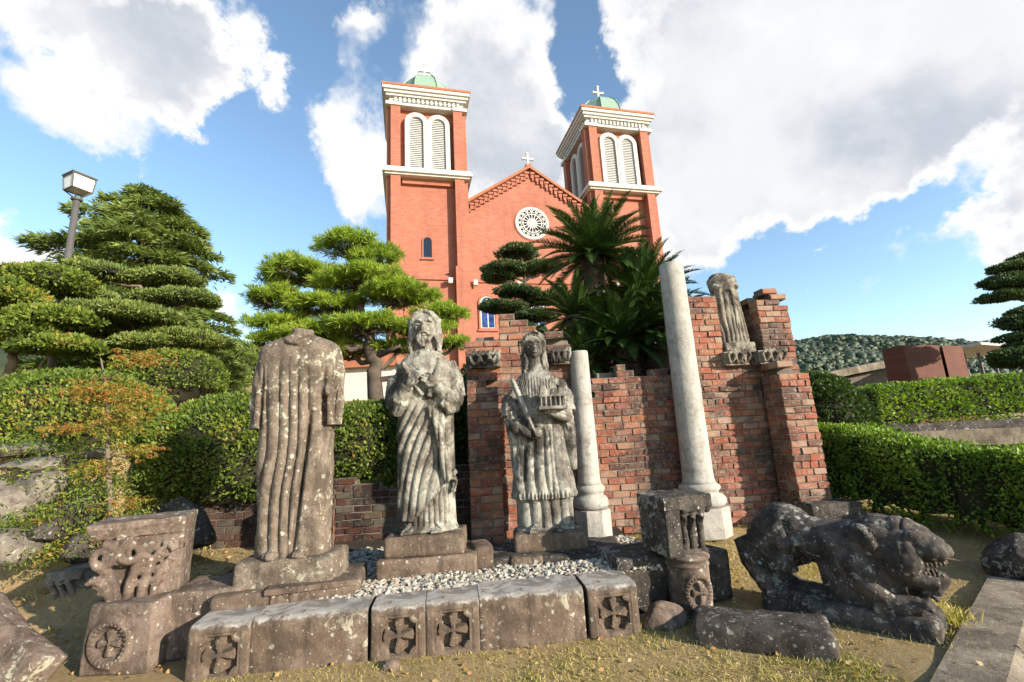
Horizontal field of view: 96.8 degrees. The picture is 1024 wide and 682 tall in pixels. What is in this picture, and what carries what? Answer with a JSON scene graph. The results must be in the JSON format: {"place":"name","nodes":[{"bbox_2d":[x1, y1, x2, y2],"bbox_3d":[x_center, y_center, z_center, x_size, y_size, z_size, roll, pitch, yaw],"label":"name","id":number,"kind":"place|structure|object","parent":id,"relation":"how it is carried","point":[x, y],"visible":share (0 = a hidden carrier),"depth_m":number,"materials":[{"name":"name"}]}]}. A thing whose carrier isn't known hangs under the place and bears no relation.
{"place":"outdoors","nodes":[
{"label":"outdoors","id":0,"kind":"place"},
{"bbox_2d":[0,348,98,377],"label":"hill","id":1,"kind":"structure","parent":0,"point":[3,359],"depth_m":80.59,"materials":[{"name":"green plant"}]},
{"bbox_2d":[318,534,662,598],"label":"gravel","id":2,"kind":"structure","parent":0,"point":[427,582],"depth_m":3.82,"materials":[{"name":"grey gravel"}]},
{"bbox_2d":[210,562,366,610],"bbox_3d":[-1.756,1.994,3.698,1.055,0.132,0.608,-1,-12,-12],"label":"base stone","id":3,"kind":"object","parent":2,"relation":"on","point":[246,598],"visible":0.42,"depth_m":3.41,"materials":[{"name":"stone"}]},
{"bbox_2d":[232,328,348,589],"bbox_3d":[-1.850,0.969,3.913,0.797,2.207,0.491,-2,-11,-4],"label":"headless statue","id":4,"kind":"object","parent":3,"relation":"on","point":[296,404],"visible":0.96,"depth_m":3.77,"materials":[{"name":"grey stone"}]},
{"bbox_2d":[376,540,476,580],"bbox_3d":[-0.757,1.996,4.166,0.868,0.176,0.569,-2,-12,-6],"label":"base stone","id":5,"kind":"object","parent":2,"relation":"on","point":[405,567],"visible":0.51,"depth_m":3.90,"materials":[{"name":"stone"}]},
{"bbox_2d":[384,308,466,558],"bbox_3d":[-0.827,0.793,4.341,0.778,2.273,0.496,-2,-11,-3],"label":"bearded statue","id":6,"kind":"object","parent":5,"relation":"on","point":[424,394],"visible":1,"depth_m":4.19,"materials":[{"name":"grey stone"}]},
{"bbox_2d":[469,539,493,569],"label":"base stone","id":7,"kind":"object","parent":2,"relation":"on","point":[483,548],"visible":0.69,"depth_m":4.04,"materials":[{"name":"stone"}]},
{"bbox_2d":[509,554,542,565],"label":"base stone","id":8,"kind":"object","parent":2,"relation":"on","point":[529,559],"visible":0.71,"depth_m":4.06,"materials":[{"name":"stone"}]},
{"bbox_2d":[492,536,620,566],"bbox_3d":[0.430,2.048,4.417,1.303,0.110,0.668,-2,-11,-3],"label":"base stone","id":9,"kind":"object","parent":2,"relation":"on","point":[502,552],"visible":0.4,"depth_m":4.21,"materials":[{"name":"grey stone"}]},
{"bbox_2d":[501,329,587,552],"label":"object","id":10,"kind":"object","parent":9,"relation":"on","point":[538,407],"visible":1,"depth_m":4.51,"materials":[{"name":"stone"}]},
{"bbox_2d":[0,385,1023,681],"bbox_3d":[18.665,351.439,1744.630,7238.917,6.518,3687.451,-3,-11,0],"label":"ground","id":11,"kind":"structure","parent":0,"point":[48,613],"depth_m":3.15,"materials":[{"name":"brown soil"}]},
{"bbox_2d":[0,480,38,527],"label":"rock","id":12,"kind":"object","parent":11,"relation":"on","point":[12,496],"visible":0.61,"depth_m":4.63,"materials":[{"name":"grey stone"}]},
{"bbox_2d":[15,471,70,505],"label":"rock","id":13,"kind":"object","parent":12,"relation":"on","point":[32,493],"visible":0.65,"depth_m":4.79,"materials":[{"name":"grey stone"}]},
{"bbox_2d":[0,527,52,567],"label":"rock","id":14,"kind":"object","parent":11,"relation":"on","point":[9,541],"visible":0.69,"depth_m":4.34,"materials":[{"name":"grey stone"}]},
{"bbox_2d":[25,517,69,544],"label":"rock","id":15,"kind":"object","parent":14,"relation":"on","point":[42,528],"visible":0.63,"depth_m":4.49,"materials":[{"name":"stone"}]},
{"bbox_2d":[0,442,57,456],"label":"rock","id":16,"kind":"object","parent":11,"relation":"on","point":[11,451],"visible":0.59,"depth_m":5.38,"materials":[{"name":"grey stone"}]},
{"bbox_2d":[0,592,67,681],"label":"stone slab","id":17,"kind":"object","parent":11,"relation":"on","point":[29,652],"depth_m":2.90,"materials":[{"name":"grey stone"}]},
{"bbox_2d":[0,456,72,472],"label":"rock","id":18,"kind":"object","parent":11,"relation":"on","point":[25,464],"visible":0.83,"depth_m":5.06,"materials":[{"name":"grey stone"}]},
{"bbox_2d":[0,260,111,397],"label":"pruned tree","id":19,"kind":"object","parent":11,"relation":"on","point":[34,320],"visible":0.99,"depth_m":7.22,"materials":[{"name":"green plant"}]},
{"bbox_2d":[47,169,97,379],"bbox_3d":[-8.839,-0.761,8.922,0.420,5.411,0.420,-8,-12,22],"label":"street lamp","id":20,"kind":"object","parent":11,"relation":"on","point":[77,183],"visible":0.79,"depth_m":9.27,"materials":[{"name":"grey metal"}]},
{"bbox_2d":[44,493,107,531],"bbox_3d":[-4.676,1.850,4.898,0.467,0.380,0.449,-3,-11,0],"label":"shrub","id":21,"kind":"object","parent":11,"relation":"on","point":[74,514],"visible":0.4,"depth_m":4.79,"materials":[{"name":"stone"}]},
{"bbox_2d":[41,562,112,599],"bbox_3d":[-4.041,2.392,4.376,0.598,0.453,0.409,-2,-12,-6],"label":"half buried capital","id":22,"kind":"object","parent":11,"relation":"on","point":[72,577],"visible":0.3,"depth_m":4.23,"materials":[{"name":"grey stone"}]},
{"bbox_2d":[58,531,101,563],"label":"rock","id":23,"kind":"object","parent":22,"relation":"on","point":[84,548],"visible":0.44,"depth_m":4.49,"materials":[{"name":"stone"}]},
{"bbox_2d":[0,366,179,450],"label":"azalea","id":24,"kind":"object","parent":11,"relation":"on","point":[19,406],"visible":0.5,"depth_m":6.14,"materials":[{"name":"green plant"}]},
{"bbox_2d":[78,448,104,460],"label":"rock","id":25,"kind":"object","parent":11,"relation":"on","point":[91,454],"visible":0.77,"depth_m":5.26,"materials":[{"name":"grey stone"}]},
{"bbox_2d":[0,424,185,577],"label":"weeds","id":26,"kind":"object","parent":11,"relation":"on","point":[75,502],"visible":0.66,"depth_m":4.79,"materials":[{"name":"green plant"}]},
{"bbox_2d":[12,348,178,566],"bbox_3d":[-4.329,1.142,4.820,1.510,2.148,0.865,-3,-11,0],"label":"maple sapling","id":27,"kind":"object","parent":11,"relation":"on","point":[105,389],"visible":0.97,"depth_m":4.83,"materials":[{"name":"green plant"}]},
{"bbox_2d":[3,182,237,405],"bbox_3d":[-9.064,-0.828,10.972,4.283,6.188,4.171,4,-14,-32],"label":"cedar","id":28,"kind":"object","parent":11,"relation":"on","point":[121,224],"visible":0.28,"depth_m":10.62,"materials":[{"name":"green plant"}]},
{"bbox_2d":[98,513,151,560],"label":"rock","id":29,"kind":"object","parent":11,"relation":"on","point":[99,557],"visible":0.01,"depth_m":4.70,"materials":[{"name":"stone"}]},
{"bbox_2d":[79,591,171,675],"bbox_3d":[-2.772,2.132,3.362,0.508,0.460,0.389,-4,-11,3],"label":"medallion block","id":30,"kind":"object","parent":11,"relation":"on","point":[127,636],"depth_m":3.21,"materials":[{"name":"stone"}]},
{"bbox_2d":[84,509,197,601],"bbox_3d":[-2.876,1.679,3.560,0.629,0.585,0.468,2,-13,-23],"label":"carved capital","id":31,"kind":"object","parent":30,"relation":"on","point":[148,554],"visible":0.98,"depth_m":3.42,"materials":[{"name":"stone"}]},
{"bbox_2d":[53,255,235,356],"bbox_3d":[-7.079,-0.583,8.425,3.619,2.130,2.271,-3,-11,0],"label":"pruned tree","id":32,"kind":"object","parent":11,"relation":"on","point":[149,315],"visible":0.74,"depth_m":8.31,"materials":[{"name":"green plant"}]},
{"bbox_2d":[105,346,232,406],"bbox_3d":[-6.232,0.952,8.240,2.088,1.742,1.697,-3,-11,0],"label":"azalea","id":33,"kind":"object","parent":11,"relation":"on","point":[193,374],"visible":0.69,"depth_m":7.91,"materials":[{"name":"green plant"}]},
{"bbox_2d":[151,496,216,549],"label":"rock","id":34,"kind":"object","parent":11,"relation":"on","point":[205,534],"visible":0.43,"depth_m":4.97,"materials":[{"name":"stone"}]},
{"bbox_2d":[125,390,259,506],"bbox_3d":[-3.670,1.447,6.118,2.776,1.586,1.836,-3,-11,0],"label":"azalea","id":35,"kind":"object","parent":11,"relation":"on","point":[209,459],"visible":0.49,"depth_m":5.47,"materials":[{"name":"green plant"}]},
{"bbox_2d":[166,573,243,661],"bbox_3d":[-2.347,2.157,3.618,0.569,0.471,0.509,-1,-12,-8],"label":"stone block","id":36,"kind":"object","parent":11,"relation":"on","point":[204,590],"depth_m":3.39,"materials":[{"name":"stone"}]},
{"bbox_2d":[191,277,258,402],"bbox_3d":[-8.767,0.179,12.378,3.569,4.270,3.758,-3,-11,0],"label":"cedar","id":37,"kind":"object","parent":11,"relation":"on","point":[239,372],"visible":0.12,"depth_m":12.55,"materials":[{"name":"green plant"}]},
{"bbox_2d":[185,605,267,681],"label":"carved kerb stone","id":38,"kind":"object","parent":11,"relation":"on","point":[219,644],"visible":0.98,"depth_m":3.05,"materials":[{"name":"grey stone"}]},
{"bbox_2d":[227,339,261,385],"bbox_3d":[-15.966,1.494,27.384,3.316,3.275,3.525,-3,-11,0],"label":"distant tree","id":39,"kind":"object","parent":11,"relation":"on","point":[254,349],"visible":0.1,"depth_m":26.64,"materials":[{"name":"green plant"}]},
{"bbox_2d":[249,594,374,673],"bbox_3d":[-1.407,2.123,3.291,0.765,0.399,0.370,-1,-12,-8],"label":"kerb stone","id":40,"kind":"object","parent":11,"relation":"on","point":[308,633],"visible":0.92,"depth_m":3.13,"materials":[{"name":"grey stone"}]},
{"bbox_2d":[193,464,470,550],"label":"retaining wall","id":41,"kind":"structure","parent":11,"relation":"on","point":[366,511],"depth_m":5.58,"materials":[{"name":"brick"}]},
{"bbox_2d":[331,490,335,544],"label":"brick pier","id":42,"kind":"structure","parent":11,"relation":"on","point":[332,530],"depth_m":5.40,"materials":[{"name":"red brick"}]},
{"bbox_2d":[236,223,472,403],"bbox_3d":[-2.966,-0.477,8.634,4.520,3.465,1.957,-3,-11,0],"label":"pine tree","id":43,"kind":"object","parent":11,"relation":"on","point":[347,323],"visible":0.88,"depth_m":8.36,"materials":[{"name":"green plant"}]},
{"bbox_2d":[333,398,397,487],"bbox_3d":[-2.082,1.509,6.391,2.156,1.429,1.593,-3,-11,0],"label":"azalea","id":44,"kind":"object","parent":11,"relation":"on","point":[357,450],"visible":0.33,"depth_m":5.82,"materials":[{"name":"green plant"}]},
{"bbox_2d":[344,353,403,400],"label":"white house","id":45,"kind":"structure","parent":11,"relation":"on","point":[355,384],"depth_m":18.07,"materials":[{"name":"paint"}]},
{"bbox_2d":[382,658,400,671],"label":"rock","id":46,"kind":"object","parent":11,"relation":"on","point":[389,664],"visible":0.91,"depth_m":3.01,"materials":[{"name":"brown stone"}]},
{"bbox_2d":[371,589,426,661],"bbox_3d":[-0.817,2.105,3.351,0.373,0.397,0.367,-1,-12,-8],"label":"carved kerb stone","id":47,"kind":"object","parent":11,"relation":"on","point":[398,625],"visible":0.94,"depth_m":3.21,"materials":[{"name":"stone"}]},
{"bbox_2d":[371,398,468,487],"bbox_3d":[-1.171,1.394,6.355,2.004,1.652,1.349,-3,-11,0],"label":"dark shrub","id":48,"kind":"object","parent":11,"relation":"on","point":[392,426],"visible":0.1,"depth_m":5.89,"materials":[{"name":"green plant"}]},
{"bbox_2d":[224,526,625,599],"bbox_3d":[-0.800,2.366,4.463,4.150,0.425,2.230,-3,-11,0],"label":"planting bed","id":49,"kind":"object","parent":11,"relation":"on","point":[378,543],"visible":0.09,"depth_m":5.26,"materials":[{"name":"grey gravel"}]},
{"bbox_2d":[264,574,358,604],"bbox_3d":[-1.530,1.927,3.507,0.662,0.135,0.154,0,-12,-14],"label":"carved arch slab","id":50,"kind":"object","parent":49,"relation":"on","point":[274,592],"depth_m":3.45,"materials":[{"name":"stone"}]},
{"bbox_2d":[570,350,612,536],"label":"stone column","id":51,"kind":"structure","parent":49,"relation":"on","point":[592,514],"depth_m":5.13,"materials":[{"name":"grey stone"}]},
{"bbox_2d":[618,538,642,543],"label":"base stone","id":52,"kind":"object","parent":49,"relation":"on","point":[637,540],"visible":0.07,"depth_m":4.62,"materials":[{"name":"grey stone"}]},
{"bbox_2d":[426,583,479,655],"bbox_3d":[-0.441,2.096,3.403,0.378,0.396,0.369,-1,-12,-8],"label":"carved kerb stone","id":53,"kind":"object","parent":11,"relation":"on","point":[452,621],"visible":0.98,"depth_m":3.26,"materials":[{"name":"stone"}]},
{"bbox_2d":[454,363,468,463],"bbox_3d":[-0.494,1.288,6.443,1.158,2.080,1.366,-3,-11,0],"label":"dark shrub","id":54,"kind":"object","parent":11,"relation":"on","point":[463,406],"visible":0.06,"depth_m":5.94,"materials":[{"name":"green plant"}]},
{"bbox_2d":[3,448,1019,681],"bbox_3d":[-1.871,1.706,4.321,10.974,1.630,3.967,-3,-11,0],"label":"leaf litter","id":55,"kind":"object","parent":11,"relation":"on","point":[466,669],"visible":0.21,"depth_m":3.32,"materials":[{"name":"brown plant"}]},
{"bbox_2d":[464,314,577,543],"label":"ruined brick wall","id":56,"kind":"structure","parent":11,"relation":"on","point":[493,366],"depth_m":5.12,"materials":[{"name":"red brick"}]},
{"bbox_2d":[381,63,663,375],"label":"church","id":57,"kind":"structure","parent":11,"relation":"on","point":[446,233],"depth_m":37.41,"materials":[{"name":"brick"}]},
{"bbox_2d":[478,294,498,330],"bbox_3d":[-1.894,-2.213,35.560,1.600,2.980,0.180,0,-12,-13],"label":"stained window","id":58,"kind":"structure","parent":57,"relation":"in","point":[487,322],"depth_m":35.47,"materials":[{"name":"blue glass"}]},
{"bbox_2d":[514,206,549,240],"bbox_3d":[1.686,-9.833,38.072,3.100,3.100,0.150,0,-12,-13],"label":"rose window","id":59,"kind":"structure","parent":57,"relation":"in","point":[527,219],"depth_m":38.00,"materials":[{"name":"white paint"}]},
{"bbox_2d":[477,241,571,340],"bbox_3d":[0.392,-0.737,11.348,2.579,3.595,1.444,-3,-11,0],"label":"pruned tree","id":60,"kind":"object","parent":11,"relation":"on","point":[508,268],"visible":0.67,"depth_m":11.22,"materials":[{"name":"green plant"}]},
{"bbox_2d":[477,573,586,650],"bbox_3d":[0.135,2.080,3.485,0.775,0.400,0.369,-1,-12,-8],"label":"kerb stone","id":61,"kind":"object","parent":11,"relation":"on","point":[522,613],"visible":0.98,"depth_m":3.33,"materials":[{"name":"stone"}]},
{"bbox_2d":[535,266,636,378],"bbox_3d":[1.202,0.221,7.686,1.695,3.164,2.106,-3,-11,0],"label":"cycad","id":62,"kind":"object","parent":11,"relation":"on","point":[571,308],"visible":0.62,"depth_m":7.67,"materials":[{"name":"green plant"}]},
{"bbox_2d":[526,188,660,372],"bbox_3d":[1.620,-0.552,8.189,2.337,4.590,2.501,-10,-13,30],"label":"cycad","id":63,"kind":"object","parent":11,"relation":"on","point":[595,241],"visible":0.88,"depth_m":8.05,"materials":[{"name":"green plant"}]},
{"bbox_2d":[575,570,640,639],"bbox_3d":[0.737,2.061,3.553,0.383,0.400,0.373,-1,-12,-8],"label":"carved kerb stone","id":64,"kind":"object","parent":11,"relation":"on","point":[611,603],"visible":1,"depth_m":3.41,"materials":[{"name":"stone"}]},
{"bbox_2d":[598,543,669,613],"bbox_3d":[1.091,2.067,3.996,0.523,0.432,0.505,-1,-12,-9],"label":"stone block","id":65,"kind":"object","parent":11,"relation":"on","point":[652,586],"depth_m":3.78,"materials":[{"name":"grey stone"}]},
{"bbox_2d":[567,236,710,375],"bbox_3d":[2.191,-0.021,7.845,2.764,3.616,2.551,-3,-11,0],"label":"cycad","id":66,"kind":"object","parent":11,"relation":"on","point":[635,305],"visible":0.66,"depth_m":7.38,"materials":[{"name":"green plant"}]},
{"bbox_2d":[590,364,709,535],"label":"ruined brick wall","id":67,"kind":"structure","parent":11,"relation":"on","point":[636,434],"depth_m":5.76,"materials":[{"name":"red brick"}]},
{"bbox_2d":[642,600,686,630],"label":"rock","id":68,"kind":"object","parent":11,"relation":"on","point":[662,615],"visible":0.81,"depth_m":3.44,"materials":[{"name":"stone"}]},
{"bbox_2d":[663,551,712,618],"bbox_3d":[1.459,1.985,3.744,0.374,0.490,0.374,-1,-12,-10],"label":"medallion drum","id":69,"kind":"object","parent":11,"relation":"on","point":[689,584],"visible":0.77,"depth_m":3.62,"materials":[{"name":"stone"}]},
{"bbox_2d":[636,489,711,558],"bbox_3d":[1.408,1.548,3.898,0.482,0.481,0.447,0,-12,-16],"label":"carved capital","id":70,"kind":"object","parent":69,"relation":"on","point":[671,523],"visible":1,"depth_m":3.76,"materials":[{"name":"stone"}]},
{"bbox_2d":[659,261,733,540],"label":"stone column","id":71,"kind":"structure","parent":11,"relation":"on","point":[695,461],"depth_m":5.56,"materials":[{"name":"grey stone"}]},
{"bbox_2d":[705,544,732,602],"bbox_3d":[1.713,2.063,4.074,0.307,0.406,0.346,1,-12,-20],"label":"stone block","id":72,"kind":"object","parent":11,"relation":"on","point":[719,572],"depth_m":3.93,"materials":[{"name":"black stone"}]},
{"bbox_2d":[688,288,831,525],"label":"ruined brick wall","id":73,"kind":"structure","parent":11,"relation":"on","point":[765,440],"depth_m":5.94,"materials":[{"name":"brick"}]},
{"bbox_2d":[706,273,755,352],"bbox_3d":[3.053,-0.383,6.441,0.464,1.174,0.345,-2,-12,-6],"label":"broken statue","id":74,"kind":"object","parent":73,"relation":"on","point":[722,287],"visible":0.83,"depth_m":6.32,"materials":[{"name":"stone"}]},
{"bbox_2d":[693,605,840,662],"bbox_3d":[1.731,2.027,3.162,0.869,0.188,0.435,-8,-13,23],"label":"stone slab","id":75,"kind":"object","parent":11,"relation":"on","point":[809,637],"depth_m":3.04,"materials":[{"name":"grey stone"}]},
{"bbox_2d":[790,497,862,519],"bbox_3d":[3.737,2.113,5.399,0.628,0.427,0.408,-2,-11,-4],"label":"stone block","id":76,"kind":"object","parent":11,"relation":"on","point":[836,508],"depth_m":5.24,"materials":[{"name":"grey stone"}]},
{"bbox_2d":[800,369,883,434],"bbox_3d":[5.234,1.526,7.699,1.729,2.120,1.621,-3,-11,0],"label":"round shrub","id":77,"kind":"object","parent":11,"relation":"on","point":[838,399],"visible":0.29,"depth_m":7.27,"materials":[{"name":"green plant"}]},
{"bbox_2d":[734,502,953,645],"bbox_3d":[2.496,1.743,3.549,0.509,0.881,1.460,7,-15,-41],"label":"lion statue","id":78,"kind":"object","parent":11,"relation":"on","point":[878,574],"visible":0.98,"depth_m":3.29,"materials":[{"name":"stone"}]},
{"bbox_2d":[812,361,896,424],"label":"flat roofed hall","id":79,"kind":"structure","parent":11,"relation":"on","point":[861,375],"depth_m":18.88,"materials":[{"name":"concrete"}]},
{"bbox_2d":[817,421,1023,537],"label":"clipped hedge","id":80,"kind":"object","parent":11,"relation":"on","point":[881,467],"visible":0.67,"depth_m":5.15,"materials":[{"name":"green plant"}]},
{"bbox_2d":[882,345,979,423],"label":"brick block","id":81,"kind":"structure","parent":11,"relation":"on","point":[911,363],"depth_m":14.51,"materials":[{"name":"red brick"}]},
{"bbox_2d":[858,370,1023,424],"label":"clipped hedge","id":82,"kind":"object","parent":11,"relation":"on","point":[993,396],"visible":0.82,"depth_m":10.16,"materials":[{"name":"green plant"}]},
{"bbox_2d":[886,418,1023,431],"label":"stone wall","id":83,"kind":"structure","parent":11,"relation":"on","point":[980,424],"depth_m":9.59,"materials":[{"name":"grey stone"}]},
{"bbox_2d":[908,427,1023,444],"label":"kerb","id":84,"kind":"structure","parent":11,"relation":"on","point":[996,436],"depth_m":7.58,"materials":[{"name":"concrete"}]},
{"bbox_2d":[930,576,1023,681],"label":"concrete kerb","id":85,"kind":"structure","parent":11,"relation":"on","point":[999,601],"depth_m":2.89,"materials":[{"name":"grey concrete"}]},
{"bbox_2d":[961,342,1011,419],"bbox_3d":[17.552,1.657,17.331,1.686,2.814,3.000,-3,-11,0],"label":"canopy","id":86,"kind":"object","parent":11,"relation":"on","point":[978,350],"visible":0.2,"depth_m":16.88,"materials":[{"name":"brown metal"}]},
{"bbox_2d":[969,252,1023,371],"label":"pruned tree","id":87,"kind":"object","parent":11,"relation":"on","point":[1004,282],"visible":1,"depth_m":12.62,"materials":[{"name":"green plant"}]},
{"bbox_2d":[980,533,1023,580],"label":"rock","id":88,"kind":"object","parent":11,"relation":"on","point":[1002,556],"visible":0.81,"depth_m":4.05,"materials":[{"name":"stone"}]},
{"bbox_2d":[0,0,1023,343],"label":"sky","id":89,"kind":"structure","parent":0,"point":[861,162],"materials":[{"name":"blue"}]},
{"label":"far hill","id":90,"kind":"structure","parent":0,"visible":0},
{"bbox_2d":[795,333,1022,374],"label":"forest","id":91,"kind":"object","parent":90,"relation":"on","point":[876,343],"visible":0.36,"depth_m":345.16,"materials":[{"name":"green plant"}]},
{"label":"near hill","id":92,"kind":"structure","parent":0,"visible":0},
{"bbox_2d":[794,343,973,374],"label":"hillside forest","id":93,"kind":"object","parent":92,"relation":"on","point":[831,357],"visible":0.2,"depth_m":157.54,"materials":[{"name":"green plant"}]}
]}

